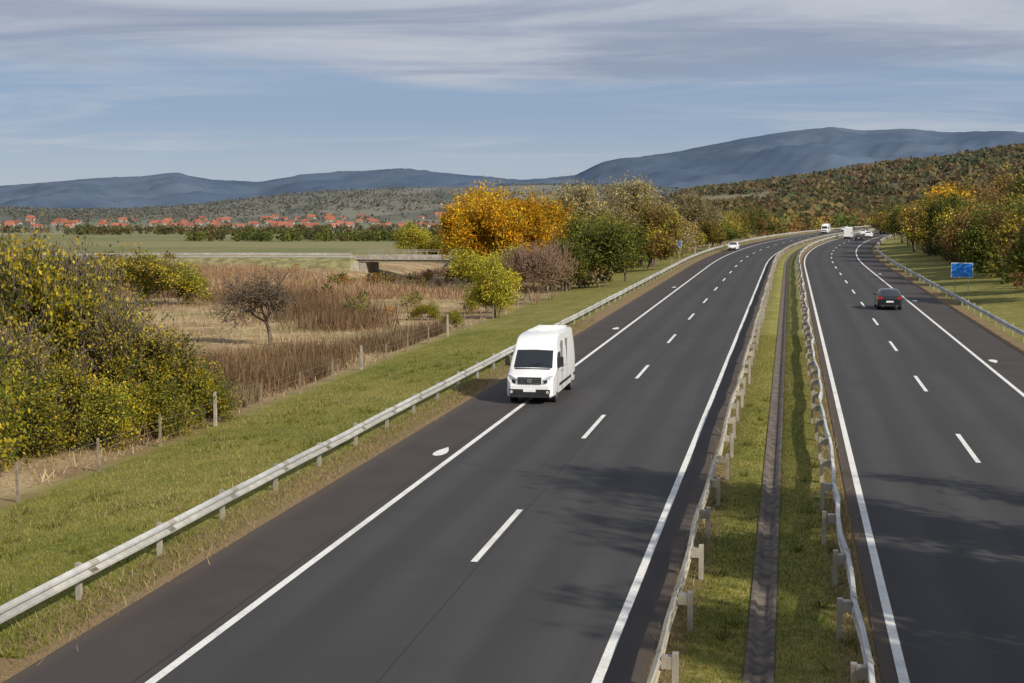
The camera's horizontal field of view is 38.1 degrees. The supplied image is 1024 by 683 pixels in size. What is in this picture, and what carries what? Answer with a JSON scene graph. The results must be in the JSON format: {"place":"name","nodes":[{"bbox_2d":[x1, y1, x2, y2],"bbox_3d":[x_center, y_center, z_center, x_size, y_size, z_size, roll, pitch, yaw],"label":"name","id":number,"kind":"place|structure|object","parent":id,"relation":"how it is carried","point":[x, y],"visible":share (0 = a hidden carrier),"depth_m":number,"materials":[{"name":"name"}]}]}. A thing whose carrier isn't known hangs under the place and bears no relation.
{"place":"outdoors","nodes":[
{"label":"outdoors","id":0,"kind":"place"},
{"bbox_2d":[13,253,452,271],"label":"side road","id":1,"kind":"structure","parent":0,"point":[342,263],"depth_m":220.61,"materials":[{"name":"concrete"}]},
{"bbox_2d":[0,279,581,492],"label":"dry grass field","id":2,"kind":"structure","parent":0,"point":[146,440],"depth_m":105.58,"materials":[{"name":"beige plant"}]},
{"bbox_2d":[0,311,73,394],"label":"yellow green tree","id":3,"kind":"object","parent":2,"relation":"on","point":[31,355],"visible":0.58,"depth_m":56.65,"materials":[{"name":"green plant"}]},
{"bbox_2d":[0,212,87,380],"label":"yellow green tree","id":4,"kind":"object","parent":2,"relation":"on","point":[24,286],"visible":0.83,"depth_m":59.53,"materials":[{"name":"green plant"}]},
{"bbox_2d":[0,220,152,415],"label":"yellow green tree","id":5,"kind":"object","parent":2,"relation":"on","point":[89,279],"visible":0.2,"depth_m":63.97,"materials":[{"name":"green plant"}]},
{"bbox_2d":[68,279,174,385],"bbox_3d":[-15.754,0.656,60.450,4.103,6.297,5.741,0,5,1],"label":"yellow green tree","id":6,"kind":"object","parent":2,"relation":"on","point":[122,325],"visible":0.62,"depth_m":59.33,"materials":[{"name":"green plant"}]},
{"bbox_2d":[86,309,210,391],"bbox_3d":[-14.468,1.260,59.398,4.636,5.054,3.468,1,5,9],"label":"yellow green tree","id":7,"kind":"object","parent":2,"relation":"on","point":[131,365],"visible":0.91,"depth_m":58.87,"materials":[{"name":"green plant"}]},
{"bbox_2d":[208,266,299,345],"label":"bare round tree","id":8,"kind":"object","parent":2,"relation":"on","point":[261,296],"visible":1,"depth_m":96.88,"materials":[{"name":"brown plant"}]},
{"bbox_2d":[443,245,489,286],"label":"yellow bush","id":9,"kind":"object","parent":2,"relation":"on","point":[463,264],"visible":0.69,"depth_m":163.14,"materials":[{"name":"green plant"}]},
{"bbox_2d":[0,324,586,658],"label":"verge grass","id":10,"kind":"structure","parent":0,"point":[13,654],"depth_m":44.61,"materials":[{"name":"green plant"}]},
{"bbox_2d":[0,151,1023,682],"bbox_3d":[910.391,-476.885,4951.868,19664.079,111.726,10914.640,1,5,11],"label":"ground","id":11,"kind":"structure","parent":0,"point":[992,295],"depth_m":54.81,"materials":[{"name":"green plant"}]},
{"bbox_2d":[0,331,35,474],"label":"yellow green bush","id":12,"kind":"object","parent":11,"relation":"on","point":[5,408],"visible":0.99,"depth_m":50.95,"materials":[{"name":"green plant"}]},
{"bbox_2d":[0,349,79,462],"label":"yellow green bush","id":13,"kind":"object","parent":11,"relation":"on","point":[26,379],"visible":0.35,"depth_m":54.13,"materials":[{"name":"green plant"}]},
{"bbox_2d":[0,381,80,459],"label":"yellow green bush","id":14,"kind":"object","parent":11,"relation":"on","point":[41,429],"visible":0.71,"depth_m":53.56,"materials":[{"name":"green plant"}]},
{"bbox_2d":[15,341,109,444],"bbox_3d":[-17.404,2.094,56.170,3.998,4.112,3.866,-4,7,-38],"label":"yellow green tree","id":15,"kind":"object","parent":11,"relation":"on","point":[78,379],"visible":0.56,"depth_m":56.00,"materials":[{"name":"green plant"}]},
{"bbox_2d":[16,254,147,412],"bbox_3d":[-18.120,0.131,60.781,5.316,7.402,5.498,5,7,44],"label":"yellow green tree","id":16,"kind":"object","parent":11,"relation":"on","point":[82,303],"visible":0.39,"depth_m":60.20,"materials":[{"name":"green plant"}]},
{"bbox_2d":[28,249,179,294],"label":"scrub thicket","id":17,"kind":"object","parent":11,"relation":"on","point":[110,257],"visible":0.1,"depth_m":211.86,"materials":[{"name":"green plant"}]},
{"bbox_2d":[65,371,156,453],"bbox_3d":[-14.872,2.590,55.561,2.991,3.188,4.291,1,5,9],"label":"yellow green bush","id":18,"kind":"object","parent":11,"relation":"on","point":[114,405],"visible":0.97,"depth_m":54.58,"materials":[{"name":"green plant"}]},
{"bbox_2d":[106,242,192,307],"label":"yellow green tree","id":19,"kind":"object","parent":11,"relation":"on","point":[133,270],"visible":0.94,"depth_m":134.69,"materials":[{"name":"green plant"}]},
{"bbox_2d":[106,365,208,439],"bbox_3d":[-14.104,2.422,57.591,4.291,3.070,2.991,3,6,30],"label":"yellow green bush","id":20,"kind":"object","parent":11,"relation":"on","point":[161,404],"visible":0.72,"depth_m":57.07,"materials":[{"name":"green plant"}]},
{"bbox_2d":[128,256,219,306],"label":"yellow green bush","id":21,"kind":"object","parent":11,"relation":"on","point":[192,285],"visible":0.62,"depth_m":137.99,"materials":[{"name":"green plant"}]},
{"bbox_2d":[133,333,225,406],"bbox_3d":[-13.317,1.542,60.809,3.625,4.112,3.748,4,7,37],"label":"yellow green tree","id":22,"kind":"object","parent":11,"relation":"on","point":[188,368],"visible":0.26,"depth_m":60.14,"materials":[{"name":"green plant"}]},
{"bbox_2d":[166,358,222,429],"bbox_3d":[-13.088,2.036,60.334,2.792,3.306,4.005,-1,5,-6],"label":"yellow green bush","id":23,"kind":"object","parent":11,"relation":"on","point":[200,385],"visible":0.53,"depth_m":59.61,"materials":[{"name":"green plant"}]},
{"bbox_2d":[62,223,332,234],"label":"hedgerow","id":24,"kind":"object","parent":11,"relation":"on","point":[127,230],"visible":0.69,"depth_m":569.28,"materials":[{"name":"green plant"}]},
{"bbox_2d":[189,371,244,421],"bbox_3d":[-12.814,2.282,61.549,3.433,2.479,2.393,1,5,9],"label":"yellow green bush","id":25,"kind":"object","parent":11,"relation":"on","point":[223,403],"visible":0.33,"depth_m":61.22,"materials":[{"name":"green plant"}]},
{"bbox_2d":[0,218,434,231],"bbox_3d":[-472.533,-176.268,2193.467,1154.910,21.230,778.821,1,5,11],"label":"village trees","id":26,"kind":"object","parent":11,"relation":"on","point":[58,229],"visible":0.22,"depth_m":2293.45,"materials":[{"name":"green plant"}]},
{"bbox_2d":[29,318,446,452],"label":"dry weed thicket","id":27,"kind":"object","parent":11,"relation":"on","point":[399,337],"visible":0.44,"depth_m":77.43,"materials":[{"name":"brown plant"}]},
{"bbox_2d":[73,282,461,404],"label":"dry weed thicket","id":28,"kind":"object","parent":11,"relation":"on","point":[328,316],"visible":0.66,"depth_m":88.68,"materials":[{"name":"brown plant"}]},
{"bbox_2d":[0,271,595,501],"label":"wire fence","id":29,"kind":"object","parent":11,"relation":"on","point":[16,470],"visible":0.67,"depth_m":59.69,"materials":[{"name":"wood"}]},
{"bbox_2d":[184,227,442,241],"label":"hedgerow","id":30,"kind":"object","parent":11,"relation":"on","point":[260,235],"visible":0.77,"depth_m":404.84,"materials":[{"name":"green plant"}]},
{"bbox_2d":[61,256,607,299],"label":"reddish weeds","id":31,"kind":"object","parent":11,"relation":"on","point":[226,271],"visible":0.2,"depth_m":168.23,"materials":[{"name":"brown plant"}]},
{"bbox_2d":[0,182,687,222],"bbox_3d":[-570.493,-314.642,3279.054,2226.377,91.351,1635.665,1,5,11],"label":"distant forest","id":32,"kind":"object","parent":11,"relation":"on","point":[140,212],"visible":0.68,"depth_m":3004.09,"materials":[{"name":"green plant"}]},
{"bbox_2d":[0,209,722,232],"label":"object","id":33,"kind":"object","parent":11,"relation":"on","point":[378,227],"visible":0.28,"depth_m":916.78,"materials":[{"name":"plant"}]},
{"bbox_2d":[290,263,465,317],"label":"scrub thicket","id":34,"kind":"object","parent":11,"relation":"on","point":[413,299],"visible":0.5,"depth_m":142.39,"materials":[{"name":"brown plant"}]},
{"bbox_2d":[326,269,453,287],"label":"scrub thicket","id":35,"kind":"object","parent":11,"relation":"on","point":[376,277],"visible":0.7,"depth_m":173.64,"materials":[{"name":"brown plant"}]},
{"bbox_2d":[349,249,454,272],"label":"concrete bridge","id":36,"kind":"structure","parent":11,"relation":"on","point":[369,263],"depth_m":218.88,"materials":[{"name":"concrete"}]},
{"bbox_2d":[389,219,433,254],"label":"yellow bush","id":37,"kind":"object","parent":11,"relation":"on","point":[409,236],"visible":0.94,"depth_m":259.81,"materials":[{"name":"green plant"}]},
{"bbox_2d":[404,299,442,320],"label":"yellow green bush","id":38,"kind":"object","parent":11,"relation":"on","point":[432,311],"visible":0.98,"depth_m":118.05,"materials":[{"name":"green plant"}]},
{"bbox_2d":[0,225,871,623],"bbox_3d":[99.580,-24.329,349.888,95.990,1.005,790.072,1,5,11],"label":"guardrail","id":39,"kind":"object","parent":11,"relation":"on","point":[68,579],"visible":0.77,"depth_m":38.68,"materials":[{"name":"metal"}]},
{"bbox_2d":[2,228,872,682],"bbox_3d":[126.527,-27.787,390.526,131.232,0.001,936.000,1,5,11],"label":"motorway carriageway","id":40,"kind":"structure","parent":11,"relation":"on","point":[404,590],"depth_m":35.24,"materials":[{"name":"grey asphalt"}]},
{"bbox_2d":[505,325,574,401],"bbox_3d":[1.296,0.917,63.427,2.440,2.798,6.498,1,5,11],"label":"white van","id":41,"kind":"object","parent":40,"relation":"on","point":[542,365],"visible":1,"depth_m":61.48,"materials":[{"name":"paint"}]},
{"bbox_2d":[145,229,1023,682],"bbox_3d":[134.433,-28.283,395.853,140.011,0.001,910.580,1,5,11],"label":"road markings","id":42,"kind":"object","parent":40,"relation":"on","point":[887,613],"visible":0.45,"depth_m":37.17,"materials":[{"name":"paint"}]},
{"bbox_2d":[422,235,454,262],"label":"yellow bush","id":43,"kind":"object","parent":11,"relation":"on","point":[430,245],"visible":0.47,"depth_m":256.67,"materials":[{"name":"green plant"}]},
{"bbox_2d":[0,318,880,682],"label":"dead grass tufts","id":44,"kind":"object","parent":11,"relation":"on","point":[270,494],"visible":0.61,"depth_m":37.31,"materials":[{"name":"beige plant"}]},
{"bbox_2d":[438,308,467,327],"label":"yellow green bush","id":45,"kind":"object","parent":11,"relation":"on","point":[452,316],"visible":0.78,"depth_m":108.23,"materials":[{"name":"green plant"}]},
{"bbox_2d":[433,193,496,280],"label":"golden autumn tree","id":46,"kind":"object","parent":11,"relation":"on","point":[447,226],"visible":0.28,"depth_m":180.41,"materials":[{"name":"orange plant"}]},
{"bbox_2d":[447,175,504,212],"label":"golden autumn tree","id":47,"kind":"object","parent":11,"relation":"on","point":[470,193],"visible":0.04,"depth_m":189.16,"materials":[{"name":"orange plant"}]},
{"bbox_2d":[460,284,509,313],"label":"yellow green bush","id":48,"kind":"object","parent":11,"relation":"on","point":[473,306],"visible":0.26,"depth_m":123.66,"materials":[{"name":"green plant"}]},
{"bbox_2d":[447,181,539,256],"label":"golden autumn tree","id":49,"kind":"object","parent":11,"relation":"on","point":[494,225],"visible":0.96,"depth_m":165.49,"materials":[{"name":"orange plant"}]},
{"bbox_2d":[463,254,524,317],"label":"yellow bush","id":50,"kind":"object","parent":11,"relation":"on","point":[497,285],"visible":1,"depth_m":116.06,"materials":[{"name":"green plant"}]},
{"bbox_2d":[475,241,527,281],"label":"yellow bush","id":51,"kind":"object","parent":11,"relation":"on","point":[497,258],"visible":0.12,"depth_m":156.82,"materials":[{"name":"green plant"}]},
{"bbox_2d":[491,246,535,297],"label":"leafless bush","id":52,"kind":"object","parent":11,"relation":"on","point":[506,262],"visible":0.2,"depth_m":144.85,"materials":[{"name":"brown plant"}]},
{"bbox_2d":[473,180,562,255],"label":"golden autumn tree","id":53,"kind":"object","parent":11,"relation":"on","point":[540,224],"visible":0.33,"depth_m":168.78,"materials":[{"name":"orange plant"}]},
{"bbox_2d":[507,239,569,303],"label":"leafless bush","id":54,"kind":"object","parent":11,"relation":"on","point":[533,267],"visible":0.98,"depth_m":131.23,"materials":[{"name":"brown plant"}]},
{"bbox_2d":[524,189,577,251],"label":"golden autumn tree","id":55,"kind":"object","parent":11,"relation":"on","point":[559,215],"visible":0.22,"depth_m":184.26,"materials":[{"name":"orange plant"}]},
{"bbox_2d":[536,240,578,299],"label":"leafless bush","id":56,"kind":"object","parent":11,"relation":"on","point":[567,269],"visible":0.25,"depth_m":137.34,"materials":[{"name":"brown plant"}]},
{"bbox_2d":[546,233,592,291],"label":"green tree","id":57,"kind":"object","parent":11,"relation":"on","point":[577,252],"visible":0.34,"depth_m":150.85,"materials":[{"name":"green plant"}]},
{"bbox_2d":[540,174,614,234],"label":"pale willow tree","id":58,"kind":"object","parent":11,"relation":"on","point":[585,199],"visible":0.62,"depth_m":193.50,"materials":[{"name":"green plant"}]},
{"bbox_2d":[562,208,608,280],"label":"green tree","id":59,"kind":"object","parent":11,"relation":"on","point":[577,221],"visible":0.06,"depth_m":170.42,"materials":[{"name":"green plant"}]},
{"bbox_2d":[559,213,643,286],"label":"green tree","id":60,"kind":"object","parent":11,"relation":"on","point":[611,246],"visible":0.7,"depth_m":153.39,"materials":[{"name":"green plant"}]},
{"bbox_2d":[584,201,630,275],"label":"yellow green tree","id":61,"kind":"object","parent":11,"relation":"on","point":[607,217],"visible":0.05,"depth_m":186.77,"materials":[{"name":"green plant"}]},
{"bbox_2d":[587,178,635,270],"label":"pale willow tree","id":62,"kind":"object","parent":11,"relation":"on","point":[614,210],"visible":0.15,"depth_m":205.75,"materials":[{"name":"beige plant"}]},
{"bbox_2d":[598,217,653,280],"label":"green tree","id":63,"kind":"object","parent":11,"relation":"on","point":[638,230],"visible":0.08,"depth_m":162.58,"materials":[{"name":"green plant"}]},
{"bbox_2d":[595,170,664,265],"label":"pale willow tree","id":64,"kind":"object","parent":11,"relation":"on","point":[641,189],"visible":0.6,"depth_m":211.31,"materials":[{"name":"green plant"}]},
{"bbox_2d":[576,245,693,287],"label":"undergrowth","id":65,"kind":"object","parent":11,"relation":"on","point":[584,283],"visible":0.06,"depth_m":168.17,"materials":[{"name":"green plant"}]},
{"bbox_2d":[627,217,689,270],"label":"russet tree","id":66,"kind":"object","parent":11,"relation":"on","point":[663,245],"visible":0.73,"depth_m":189.79,"materials":[{"name":"green plant"}]},
{"bbox_2d":[629,194,692,266],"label":"russet tree","id":67,"kind":"object","parent":11,"relation":"on","point":[670,222],"visible":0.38,"depth_m":202.68,"materials":[{"name":"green plant"}]},
{"bbox_2d":[640,185,703,259],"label":"pale willow tree","id":68,"kind":"object","parent":11,"relation":"on","point":[685,233],"visible":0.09,"depth_m":232.01,"materials":[{"name":"green plant"}]},
{"bbox_2d":[666,187,714,252],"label":"pale willow tree","id":69,"kind":"object","parent":11,"relation":"on","point":[696,205],"visible":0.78,"depth_m":260.13,"materials":[{"name":"beige plant"}]},
{"bbox_2d":[682,217,710,254],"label":"russet tree","id":70,"kind":"object","parent":11,"relation":"on","point":[697,235],"visible":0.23,"depth_m":243.35,"materials":[{"name":"brown plant"}]},
{"bbox_2d":[696,202,726,248],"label":"pale willow tree","id":71,"kind":"object","parent":11,"relation":"on","point":[715,215],"visible":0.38,"depth_m":269.15,"materials":[{"name":"green plant"}]},
{"bbox_2d":[696,216,730,250],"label":"russet tree","id":72,"kind":"object","parent":11,"relation":"on","point":[712,229],"visible":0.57,"depth_m":260.67,"materials":[{"name":"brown plant"}]},
{"bbox_2d":[711,220,743,247],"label":"green tree","id":73,"kind":"object","parent":11,"relation":"on","point":[731,233],"visible":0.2,"depth_m":274.01,"materials":[{"name":"green plant"}]},
{"bbox_2d":[717,216,746,248],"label":"yellow green tree","id":74,"kind":"object","parent":11,"relation":"on","point":[734,226],"visible":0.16,"depth_m":279.59,"materials":[{"name":"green plant"}]},
{"bbox_2d":[728,206,758,240],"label":"green tree","id":75,"kind":"object","parent":11,"relation":"on","point":[752,225],"visible":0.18,"depth_m":344.87,"materials":[{"name":"green plant"}]},
{"bbox_2d":[646,228,875,682],"bbox_3d":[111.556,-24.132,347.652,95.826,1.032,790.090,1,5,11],"label":"guardrail","id":76,"kind":"object","parent":11,"relation":"on","point":[662,660],"visible":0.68,"depth_m":36.23,"materials":[{"name":"metal"}]},
{"bbox_2d":[751,206,777,236],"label":"green tree","id":77,"kind":"object","parent":11,"relation":"on","point":[771,227],"visible":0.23,"depth_m":401.88,"materials":[{"name":"green plant"}]},
{"bbox_2d":[658,335,878,682],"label":"median grass","id":78,"kind":"structure","parent":11,"relation":"on","point":[750,518],"depth_m":35.58,"materials":[{"name":"green plant"}]},
{"bbox_2d":[743,231,872,682],"bbox_3d":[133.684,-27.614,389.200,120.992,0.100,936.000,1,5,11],"label":"drainage channel","id":79,"kind":"object","parent":11,"relation":"on","point":[759,657],"visible":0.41,"depth_m":35.87,"materials":[{"name":"concrete"}]},
{"bbox_2d":[747,212,872,236],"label":"roadside treeline","id":80,"kind":"object","parent":11,"relation":"on","point":[788,222],"visible":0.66,"depth_m":497.48,"materials":[{"name":"green plant"}]},
{"bbox_2d":[638,143,1023,228],"bbox_3d":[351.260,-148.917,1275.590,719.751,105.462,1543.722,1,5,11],"label":"hillside forest","id":81,"kind":"object","parent":11,"relation":"on","point":[843,199],"visible":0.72,"depth_m":1170.49,"materials":[{"name":"green plant"}]},
{"bbox_2d":[796,229,876,682],"bbox_3d":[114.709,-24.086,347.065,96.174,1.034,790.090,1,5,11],"label":"guardrail","id":82,"kind":"object","parent":11,"relation":"on","point":[865,671],"visible":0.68,"depth_m":35.71,"materials":[{"name":"metal"}]},
{"bbox_2d":[875,206,903,242],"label":"russet tree","id":83,"kind":"object","parent":11,"relation":"on","point":[884,221],"visible":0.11,"depth_m":306.66,"materials":[{"name":"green plant"}]},
{"bbox_2d":[886,200,921,246],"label":"green tree","id":84,"kind":"object","parent":11,"relation":"on","point":[894,221],"visible":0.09,"depth_m":274.69,"materials":[{"name":"green plant"}]},
{"bbox_2d":[802,231,1023,682],"bbox_3d":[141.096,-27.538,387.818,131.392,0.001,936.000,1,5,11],"label":"motorway carriageway","id":85,"kind":"structure","parent":11,"relation":"on","point":[945,511],"depth_m":46.70,"materials":[{"name":"grey asphalt"}]},
{"bbox_2d":[873,288,901,309],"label":"black car","id":86,"kind":"object","parent":85,"relation":"on","point":[888,297],"visible":1,"depth_m":114.82,"materials":[{"name":"paint"}]},
{"bbox_2d":[892,191,957,255],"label":"russet tree","id":87,"kind":"object","parent":11,"relation":"on","point":[912,227],"visible":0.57,"depth_m":222.08,"materials":[{"name":"yellow plant"}]},
{"bbox_2d":[906,178,980,246],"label":"golden autumn tree","id":88,"kind":"object","parent":11,"relation":"on","point":[936,191],"visible":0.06,"depth_m":234.83,"materials":[{"name":"yellow plant"}]},
{"bbox_2d":[919,187,972,258],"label":"green tree","id":89,"kind":"object","parent":11,"relation":"on","point":[936,207],"visible":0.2,"depth_m":204.06,"materials":[{"name":"green plant"}]},
{"bbox_2d":[876,232,1023,341],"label":"guardrail","id":90,"kind":"object","parent":11,"relation":"on","point":[1004,323],"visible":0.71,"depth_m":120.51,"materials":[{"name":"metal"}]},
{"bbox_2d":[929,190,984,262],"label":"yellow green tree","id":91,"kind":"object","parent":11,"relation":"on","point":[946,218],"visible":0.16,"depth_m":189.07,"materials":[{"name":"green plant"}]},
{"bbox_2d":[951,263,972,299],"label":"blue road sign","id":92,"kind":"object","parent":11,"relation":"on","point":[961,269],"visible":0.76,"depth_m":126.96,"materials":[{"name":"metal"}]},
{"bbox_2d":[931,190,1000,257],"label":"russet tree","id":93,"kind":"object","parent":11,"relation":"on","point":[947,237],"visible":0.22,"depth_m":175.32,"materials":[{"name":"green plant"}]},
{"bbox_2d":[909,237,1023,287],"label":"undergrowth","id":94,"kind":"object","parent":11,"relation":"on","point":[1002,271],"visible":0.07,"depth_m":156.28,"materials":[{"name":"green plant"}]},
{"bbox_2d":[951,190,1023,275],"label":"green tree","id":95,"kind":"object","parent":11,"relation":"on","point":[975,239],"visible":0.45,"depth_m":155.84,"materials":[{"name":"green plant"}]},
{"bbox_2d":[968,173,1015,207],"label":"russet tree","id":96,"kind":"object","parent":11,"relation":"on","point":[986,194],"visible":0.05,"depth_m":213.20,"materials":[{"name":"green plant"}]},
{"bbox_2d":[975,198,1023,280],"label":"russet tree","id":97,"kind":"object","parent":11,"relation":"on","point":[998,220],"visible":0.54,"depth_m":144.76,"materials":[{"name":"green plant"}]},
{"bbox_2d":[985,165,1020,200],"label":"russet tree","id":98,"kind":"object","parent":11,"relation":"on","point":[1010,177],"visible":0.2,"depth_m":238.06,"materials":[{"name":"green plant"}]},
{"bbox_2d":[995,224,1022,277],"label":"russet tree","id":99,"kind":"object","parent":11,"relation":"on","point":[1006,248],"visible":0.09,"depth_m":129.40,"materials":[{"name":"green plant"}]},
{"bbox_2d":[996,223,1023,280],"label":"green tree","id":100,"kind":"object","parent":11,"relation":"on","point":[1017,260],"visible":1,"depth_m":117.99,"materials":[{"name":"green plant"}]},
{"bbox_2d":[1002,170,1023,202],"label":"green tree","id":101,"kind":"object","parent":11,"relation":"on","point":[1014,190],"visible":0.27,"depth_m":204.12,"materials":[{"name":"green plant"}]},
{"bbox_2d":[0,127,1023,208],"bbox_3d":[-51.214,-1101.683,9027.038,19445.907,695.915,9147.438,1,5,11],"label":"mountain range","id":102,"kind":"structure","parent":0,"point":[783,154],"depth_m":10465.70,"materials":[{"name":"blue"}]},
{"bbox_2d":[0,0,1023,185],"label":"sky","id":103,"kind":"structure","parent":0,"point":[237,90],"materials":[{"name":"blue"}]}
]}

